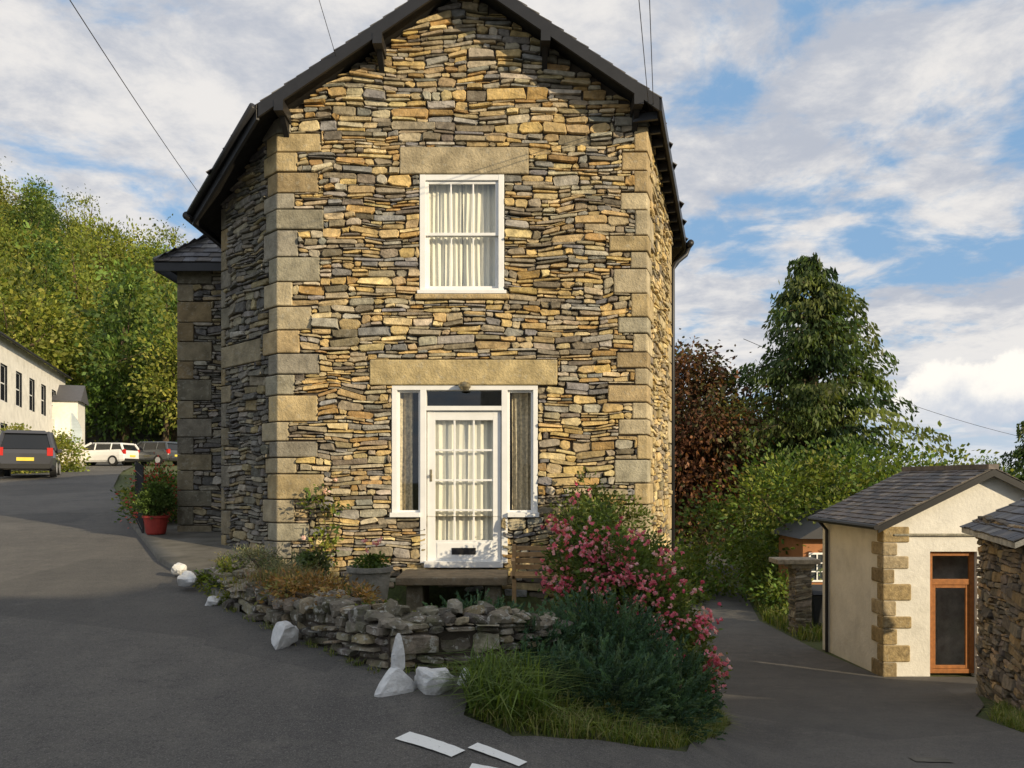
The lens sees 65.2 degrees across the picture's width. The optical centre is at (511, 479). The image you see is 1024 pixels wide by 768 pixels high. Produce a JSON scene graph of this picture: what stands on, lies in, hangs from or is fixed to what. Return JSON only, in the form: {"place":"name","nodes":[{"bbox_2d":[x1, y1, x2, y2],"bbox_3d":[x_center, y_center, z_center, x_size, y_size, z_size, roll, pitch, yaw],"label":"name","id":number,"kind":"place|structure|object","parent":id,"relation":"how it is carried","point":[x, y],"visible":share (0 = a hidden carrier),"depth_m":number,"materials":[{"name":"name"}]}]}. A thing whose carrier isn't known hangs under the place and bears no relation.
{"place":"outdoors","nodes":[
{"label":"outdoors","id":0,"kind":"place"},
{"bbox_2d":[124,508,275,611],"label":"pavement","id":1,"kind":"structure","parent":0,"point":[172,546],"depth_m":11.33,"materials":[{"name":"grey concrete"}]},
{"bbox_2d":[132,481,177,534],"bbox_3d":[-5.705,0.436,12.869,0.710,0.863,0.707,0,0,0],"label":"red plant pot","id":2,"kind":"object","parent":1,"relation":"on","point":[150,508],"visible":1,"depth_m":12.72,"materials":[{"name":"ceramic"}]},
{"bbox_2d":[193,587,474,673],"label":"wall foot weeds","id":3,"kind":"object","parent":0,"point":[330,650],"depth_m":6.23,"materials":[{"name":"green plant"}]},
{"bbox_2d":[218,584,552,670],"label":"low stone wall","id":4,"kind":"structure","parent":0,"point":[455,635],"depth_m":6.02,"materials":[{"name":"grey stone"}]},
{"bbox_2d":[0,412,1023,767],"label":"road","id":5,"kind":"structure","parent":0,"point":[120,646],"depth_m":6.63,"materials":[{"name":"grey asphalt"}]},
{"bbox_2d":[0,430,61,476],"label":"parked car","id":6,"kind":"object","parent":5,"relation":"on","point":[27,450],"visible":0.98,"depth_m":27.67,"materials":[{"name":"paint"}]},
{"bbox_2d":[70,413,81,461],"bbox_3d":[-20.158,-1.745,36.990,0.520,2.700,0.087,0,0,-3],"label":"feather flag","id":7,"kind":"object","parent":5,"relation":"on","point":[75,426],"visible":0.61,"depth_m":37.00,"materials":[{"name":"fabric"}]},
{"bbox_2d":[83,442,139,465],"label":"parked car","id":8,"kind":"object","parent":5,"relation":"on","point":[115,454],"visible":0.71,"depth_m":49.64,"materials":[{"name":"paint"}]},
{"bbox_2d":[121,441,177,465],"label":"parked car","id":9,"kind":"object","parent":5,"relation":"on","point":[151,451],"visible":0.57,"depth_m":50.48,"materials":[{"name":"paint"}]},
{"bbox_2d":[171,562,186,575],"bbox_3d":[-3.953,1.061,9.501,0.186,0.162,0.170,0,0,0],"label":"whitewashed stone","id":10,"kind":"object","parent":5,"relation":"on","point":[178,569],"visible":0.79,"depth_m":9.44,"materials":[{"name":"white stone"}]},
{"bbox_2d":[177,571,196,586],"bbox_3d":[-3.532,1.076,8.751,0.199,0.171,0.300,0,0,-9],"label":"whitewashed stone","id":11,"kind":"object","parent":5,"relation":"on","point":[187,579],"visible":1,"depth_m":8.64,"materials":[{"name":"white stone"}]},
{"bbox_2d":[205,596,219,605],"bbox_3d":[-3.005,1.228,8.029,0.141,0.134,0.183,0,0,0],"label":"whitewashed stone","id":12,"kind":"object","parent":5,"relation":"on","point":[212,600],"visible":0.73,"depth_m":7.97,"materials":[{"name":"white stone"}]},
{"bbox_2d":[271,621,298,649],"bbox_3d":[-1.850,1.266,6.511,0.158,0.237,0.264,0,0,29],"label":"whitewashed stone","id":13,"kind":"object","parent":5,"relation":"on","point":[285,634],"visible":0.98,"depth_m":6.45,"materials":[{"name":"white stone"}]},
{"bbox_2d":[374,633,416,696],"bbox_3d":[-0.781,1.311,5.419,0.265,0.548,0.327,0,0,0],"label":"whitewashed stone","id":14,"kind":"object","parent":5,"relation":"on","point":[396,679],"visible":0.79,"depth_m":5.35,"materials":[{"name":"white stone"}]},
{"bbox_2d":[414,667,454,694],"bbox_3d":[-0.532,1.379,5.446,0.272,0.239,0.319,0,0,-39],"label":"whitewashed stone","id":15,"kind":"object","parent":5,"relation":"on","point":[424,676],"visible":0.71,"depth_m":5.32,"materials":[{"name":"white stone"}]},
{"bbox_2d":[395,732,526,767],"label":"road marking","id":16,"kind":"object","parent":5,"relation":"on","point":[432,744],"visible":1,"depth_m":4.44,"materials":[{"name":"paint"}]},
{"bbox_2d":[457,667,470,684],"bbox_3d":[-0.306,1.411,5.581,0.166,0.189,0.162,0,0,30],"label":"whitewashed stone","id":17,"kind":"object","parent":5,"relation":"on","point":[463,676],"visible":0.12,"depth_m":5.56,"materials":[{"name":"white stone"}]},
{"bbox_2d":[909,757,953,762],"bbox_3d":[3.600,2.404,6.876,0.304,0.038,0.208,0,0,9],"label":"drain cover","id":18,"kind":"object","parent":5,"relation":"on","point":[925,759],"visible":1,"depth_m":6.88,"materials":[{"name":"grey metal"}]},
{"bbox_2d":[0,0,1023,474],"label":"sky","id":19,"kind":"structure","parent":0,"point":[881,140],"materials":[{"name":"blue"}]},
{"bbox_2d":[86,306,1023,751],"bbox_3d":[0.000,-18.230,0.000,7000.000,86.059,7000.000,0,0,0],"label":"ground","id":20,"kind":"structure","parent":0,"point":[394,592],"depth_m":10.53,"materials":[{"name":"green plant"}]},
{"bbox_2d":[0,336,64,435],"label":"walls","id":21,"kind":"structure","parent":20,"relation":"on","point":[14,358],"depth_m":40.76,"materials":[{"name":"white paint"}]},
{"bbox_2d":[0,364,55,430],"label":"windows","id":22,"kind":"structure","parent":21,"relation":"attached to","point":[3,382],"depth_m":39.83,"materials":[{"name":"black glass"}]},
{"bbox_2d":[0,331,72,379],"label":"roof","id":23,"kind":"object","parent":21,"relation":"on","point":[30,352],"visible":1,"depth_m":40.36,"materials":[{"name":"paint"}]},
{"bbox_2d":[0,421,91,473],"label":"hedge","id":24,"kind":"object","parent":20,"relation":"on","point":[67,444],"visible":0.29,"depth_m":35.23,"materials":[{"name":"green plant"}]},
{"bbox_2d":[52,385,88,465],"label":"end wing","id":25,"kind":"structure","parent":20,"relation":"on","point":[67,400],"depth_m":47.83,"materials":[{"name":"white paint"}]},
{"bbox_2d":[0,156,197,442],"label":"hillside forest","id":26,"kind":"object","parent":20,"relation":"on","point":[61,291],"visible":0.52,"depth_m":64.64,"materials":[{"name":"green plant"}]},
{"bbox_2d":[135,461,143,532],"bbox_3d":[-6.575,0.293,14.100,0.030,1.309,2.512,0,0,-28],"label":"iron railing","id":27,"kind":"object","parent":20,"relation":"on","point":[139,469],"visible":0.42,"depth_m":13.69,"materials":[{"name":"black metal"}]},
{"bbox_2d":[109,466,176,521],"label":"roadside hedge","id":28,"kind":"object","parent":20,"relation":"on","point":[124,491],"visible":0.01,"depth_m":17.20,"materials":[{"name":"green plant"}]},
{"bbox_2d":[115,455,179,523],"bbox_3d":[-6.581,0.418,15.031,1.635,1.862,2.501,0,0,-31],"label":"flowering shrub","id":29,"kind":"object","parent":20,"relation":"on","point":[162,476],"visible":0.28,"depth_m":14.45,"materials":[{"name":"green plant"}]},
{"bbox_2d":[153,234,223,531],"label":"stone house wing","id":30,"kind":"structure","parent":20,"relation":"on","point":[192,269],"depth_m":13.18,"materials":[{"name":"grey stone"}]},
{"bbox_2d":[286,547,336,581],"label":"shrub","id":31,"kind":"object","parent":20,"relation":"on","point":[311,558],"visible":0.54,"depth_m":9.34,"materials":[{"name":"plant"}]},
{"bbox_2d":[346,536,392,604],"bbox_3d":[-1.580,1.115,8.900,0.518,1.010,0.518,0,0,0],"label":"stone planter","id":32,"kind":"object","parent":20,"relation":"on","point":[376,571],"visible":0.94,"depth_m":8.77,"materials":[{"name":"grey stone"}]},
{"bbox_2d":[203,565,573,670],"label":"wall stones","id":33,"kind":"object","parent":20,"relation":"on","point":[392,617],"depth_m":6.13,"materials":[{"name":"grey stone"}]},
{"bbox_2d":[211,543,311,591],"bbox_3d":[-2.643,0.956,8.548,0.774,0.591,1.799,0,0,-42],"label":"lavender bush","id":34,"kind":"object","parent":33,"relation":"on","point":[265,556],"visible":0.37,"depth_m":8.68,"materials":[{"name":"green plant"}]},
{"bbox_2d":[217,559,344,600],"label":"ornamental grass","id":35,"kind":"object","parent":33,"relation":"on","point":[261,576],"depth_m":7.85,"materials":[{"name":"brown plant"}]},
{"bbox_2d":[192,555,415,621],"bbox_3d":[-2.231,1.131,7.613,0.808,0.638,4.028,0,0,-41],"label":"wall plant","id":36,"kind":"object","parent":33,"relation":"on","point":[202,577],"depth_m":8.59,"materials":[{"name":"green plant"}]},
{"bbox_2d":[251,562,384,610],"bbox_3d":[-1.622,0.973,6.955,1.487,0.456,0.712,0,0,40],"label":"dried fern","id":37,"kind":"object","parent":33,"relation":"on","point":[287,590],"visible":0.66,"depth_m":7.03,"materials":[{"name":"brown plant"}]},
{"bbox_2d":[220,0,672,625],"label":"rubble walls","id":38,"kind":"structure","parent":20,"relation":"on","point":[242,204],"depth_m":10.58,"materials":[{"name":"stone"}]},
{"bbox_2d":[182,103,693,579],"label":"gutters","id":39,"kind":"object","parent":38,"relation":"attached to","point":[187,215],"visible":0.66,"depth_m":12.00,"materials":[{"name":"black paint"}]},
{"bbox_2d":[70,0,198,192],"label":"overhead cable","id":40,"kind":"object","parent":39,"relation":"attached to","point":[126,87],"visible":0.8,"depth_m":7.44,"materials":[{"name":"black paint"}]},
{"bbox_2d":[192,0,685,266],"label":"bargeboards","id":41,"kind":"object","parent":38,"relation":"on","point":[373,34],"visible":0.62,"depth_m":10.21,"materials":[{"name":"black paint"}]},
{"bbox_2d":[639,1,648,107],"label":"overhead cable","id":42,"kind":"object","parent":41,"relation":"attached to","point":[643,50],"visible":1,"depth_m":9.13,"materials":[{"name":"black paint"}]},
{"bbox_2d":[198,0,688,260],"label":"slate roof","id":43,"kind":"structure","parent":38,"relation":"on","point":[210,218],"depth_m":10.58,"materials":[{"name":"black stone"}]},
{"bbox_2d":[319,0,335,55],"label":"overhead cable","id":44,"kind":"object","parent":43,"relation":"attached to","point":[327,27],"visible":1,"depth_m":9.73,"materials":[{"name":"black paint"}]},
{"bbox_2d":[649,0,653,110],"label":"overhead cable","id":45,"kind":"object","parent":43,"relation":"attached to","point":[651,51],"visible":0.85,"depth_m":9.07,"materials":[{"name":"black paint"}]},
{"bbox_2d":[390,386,538,562],"bbox_3d":[-0.625,-0.075,10.620,1.970,2.350,0.200,0,0,0],"label":"door surround","id":46,"kind":"object","parent":38,"relation":"attached to","point":[423,409],"visible":0.98,"depth_m":10.58,"materials":[{"name":"white paint"}]},
{"bbox_2d":[424,411,502,567],"bbox_3d":[-0.636,0.117,10.610,1.037,2.065,0.220,0,0,0],"label":"front door","id":47,"kind":"structure","parent":46,"relation":"attached to","point":[455,553],"depth_m":10.62,"materials":[{"name":"white paint"}]},
{"bbox_2d":[458,382,470,390],"bbox_3d":[-0.620,-1.230,10.508,0.170,0.120,0.185,0,0,0],"label":"porch lamp","id":48,"kind":"object","parent":46,"relation":"attached to","point":[464,386],"visible":1,"depth_m":10.44,"materials":[{"name":"metal"}]},
{"bbox_2d":[221,117,671,572],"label":"quoins and lintels","id":49,"kind":"object","parent":20,"relation":"on","point":[288,266],"visible":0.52,"depth_m":10.58,"materials":[{"name":"stone"}]},
{"bbox_2d":[296,478,349,574],"bbox_3d":[-2.473,0.736,10.430,0.714,1.535,0.403,0,0,0],"label":"climbing rose","id":50,"kind":"object","parent":49,"relation":"attached to","point":[332,509],"visible":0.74,"depth_m":10.41,"materials":[{"name":"green plant"}]},
{"bbox_2d":[417,174,505,293],"bbox_3d":[-0.662,-3.249,10.610,1.175,1.582,0.150,0,0,0],"label":"window frame","id":51,"kind":"object","parent":49,"relation":"on","point":[426,181],"visible":0.98,"depth_m":10.58,"materials":[{"name":"white paint"}]},
{"bbox_2d":[400,185,530,539],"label":"curtains","id":52,"kind":"object","parent":49,"relation":"attached to","point":[440,247],"visible":0.68,"depth_m":10.74,"materials":[{"name":"fabric"}]},
{"bbox_2d":[396,569,507,610],"bbox_3d":[-0.725,1.385,10.040,1.350,0.430,0.880,0,0,0],"label":"stone bench","id":53,"kind":"object","parent":20,"relation":"on","point":[417,583],"visible":0.78,"depth_m":9.68,"materials":[{"name":"grey stone"}]},
{"bbox_2d":[406,634,615,725],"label":"iris leaves","id":54,"kind":"object","parent":20,"relation":"on","point":[507,674],"visible":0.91,"depth_m":5.19,"materials":[{"name":"green plant"}]},
{"bbox_2d":[510,544,579,606],"bbox_3d":[0.390,1.185,9.415,0.820,0.830,0.430,0,0,0],"label":"wooden bench","id":55,"kind":"object","parent":20,"relation":"on","point":[514,574],"visible":0.46,"depth_m":9.59,"materials":[{"name":"brown wood"}]},
{"bbox_2d":[422,583,727,743],"bbox_3d":[0.549,1.824,6.693,2.891,1.894,2.619,0,0,0],"label":"juniper bush","id":56,"kind":"object","parent":20,"relation":"on","point":[645,676],"visible":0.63,"depth_m":6.27,"materials":[{"name":"green plant"}]},
{"bbox_2d":[547,466,692,624],"bbox_3d":[1.339,1.199,9.955,1.869,2.756,1.414,0,0,0],"label":"climbing shrub","id":57,"kind":"object","parent":20,"relation":"on","point":[594,491],"visible":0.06,"depth_m":10.09,"materials":[{"name":"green plant"}]},
{"bbox_2d":[531,481,732,717],"bbox_3d":[1.204,1.250,8.670,1.982,2.482,2.473,0,0,0],"label":"rose bush","id":58,"kind":"object","parent":20,"relation":"on","point":[606,561],"visible":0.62,"depth_m":8.27,"materials":[{"name":"pink plant"}]},
{"bbox_2d":[675,533,721,616],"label":"verge bushes","id":59,"kind":"object","parent":20,"relation":"on","point":[685,574],"visible":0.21,"depth_m":25.63,"materials":[{"name":"green plant"}]},
{"bbox_2d":[669,328,792,572],"bbox_3d":[7.639,-0.988,36.122,8.720,11.674,8.488,0,0,0],"label":"copper beech","id":60,"kind":"object","parent":20,"relation":"on","point":[695,448],"visible":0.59,"depth_m":34.30,"materials":[{"name":"brown plant"}]},
{"bbox_2d":[683,588,822,641],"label":"roadside grass","id":61,"kind":"structure","parent":20,"relation":"on","point":[777,619],"depth_m":19.96,"materials":[{"name":"green plant"}]},
{"bbox_2d":[722,519,820,617],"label":"verge bushes","id":62,"kind":"object","parent":20,"relation":"on","point":[768,592],"visible":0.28,"depth_m":22.56,"materials":[{"name":"green plant"}]},
{"bbox_2d":[769,557,820,630],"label":"stone gate pillar","id":63,"kind":"structure","parent":20,"relation":"on","point":[809,563],"depth_m":18.95,"materials":[{"name":"grey stone"}]},
{"bbox_2d":[770,508,822,601],"bbox_3d":[9.100,2.496,22.950,2.600,3.300,2.500,0,0,0],"label":"garden hut","id":64,"kind":"object","parent":20,"relation":"on","point":[808,534],"visible":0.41,"depth_m":22.19,"materials":[{"name":"paint"}]},
{"bbox_2d":[787,567,811,633],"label":"pillar stones","id":65,"kind":"object","parent":20,"relation":"on","point":[802,606],"visible":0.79,"depth_m":18.98,"materials":[{"name":"grey stone"}]},
{"bbox_2d":[811,585,822,630],"bbox_3d":[7.525,3.133,19.550,0.642,1.079,0.790,0,0,0],"label":"wheelie bin","id":66,"kind":"object","parent":20,"relation":"on","point":[817,604],"visible":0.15,"depth_m":19.25,"materials":[{"name":"paint"}]},
{"bbox_2d":[705,252,951,555],"bbox_3d":[12.865,-2.545,35.127,8.896,14.819,9.217,0,0,-13],"label":"western red cedar","id":67,"kind":"object","parent":20,"relation":"on","point":[813,404],"visible":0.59,"depth_m":33.96,"materials":[{"name":"green plant"}]},
{"bbox_2d":[675,420,1018,601],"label":"roadside bushes","id":68,"kind":"object","parent":20,"relation":"on","point":[800,477],"visible":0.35,"depth_m":24.73,"materials":[{"name":"green plant"}]},
{"bbox_2d":[678,386,1023,546],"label":"distant woodland","id":69,"kind":"object","parent":20,"relation":"on","point":[985,461],"visible":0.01,"depth_m":56.76,"materials":[{"name":"green plant"}]},
{"bbox_2d":[807,464,1023,676],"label":"white outbuilding","id":70,"kind":"structure","parent":20,"relation":"on","point":[900,577],"depth_m":14.30,"materials":[{"name":"paint"}]},
{"bbox_2d":[930,552,973,672],"bbox_3d":[7.840,2.365,14.315,0.820,2.170,0.070,0,0,0],"label":"glazed door","id":71,"kind":"structure","parent":70,"relation":"in","point":[968,584],"depth_m":14.28,"materials":[{"name":"brown wood"}]},
{"bbox_2d":[959,498,1023,711],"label":"stone shed","id":72,"kind":"structure","parent":20,"relation":"on","point":[998,534],"depth_m":10.68,"materials":[{"name":"stone"}]},
{"bbox_2d":[999,421,1023,480],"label":"pine tree","id":73,"kind":"object","parent":20,"relation":"on","point":[1018,454],"visible":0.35,"depth_m":46.24,"materials":[{"name":"green plant"}]},
{"bbox_2d":[449,678,1023,748],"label":"verge grass","id":74,"kind":"structure","parent":0,"point":[1003,712],"depth_m":5.35,"materials":[{"name":"green plant"}]},
{"bbox_2d":[744,339,1015,435],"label":"overhead cable","id":75,"kind":"object","parent":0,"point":[899,400],"visible":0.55,"depth_m":50.52,"materials":[{"name":"black rubber"}]}
]}

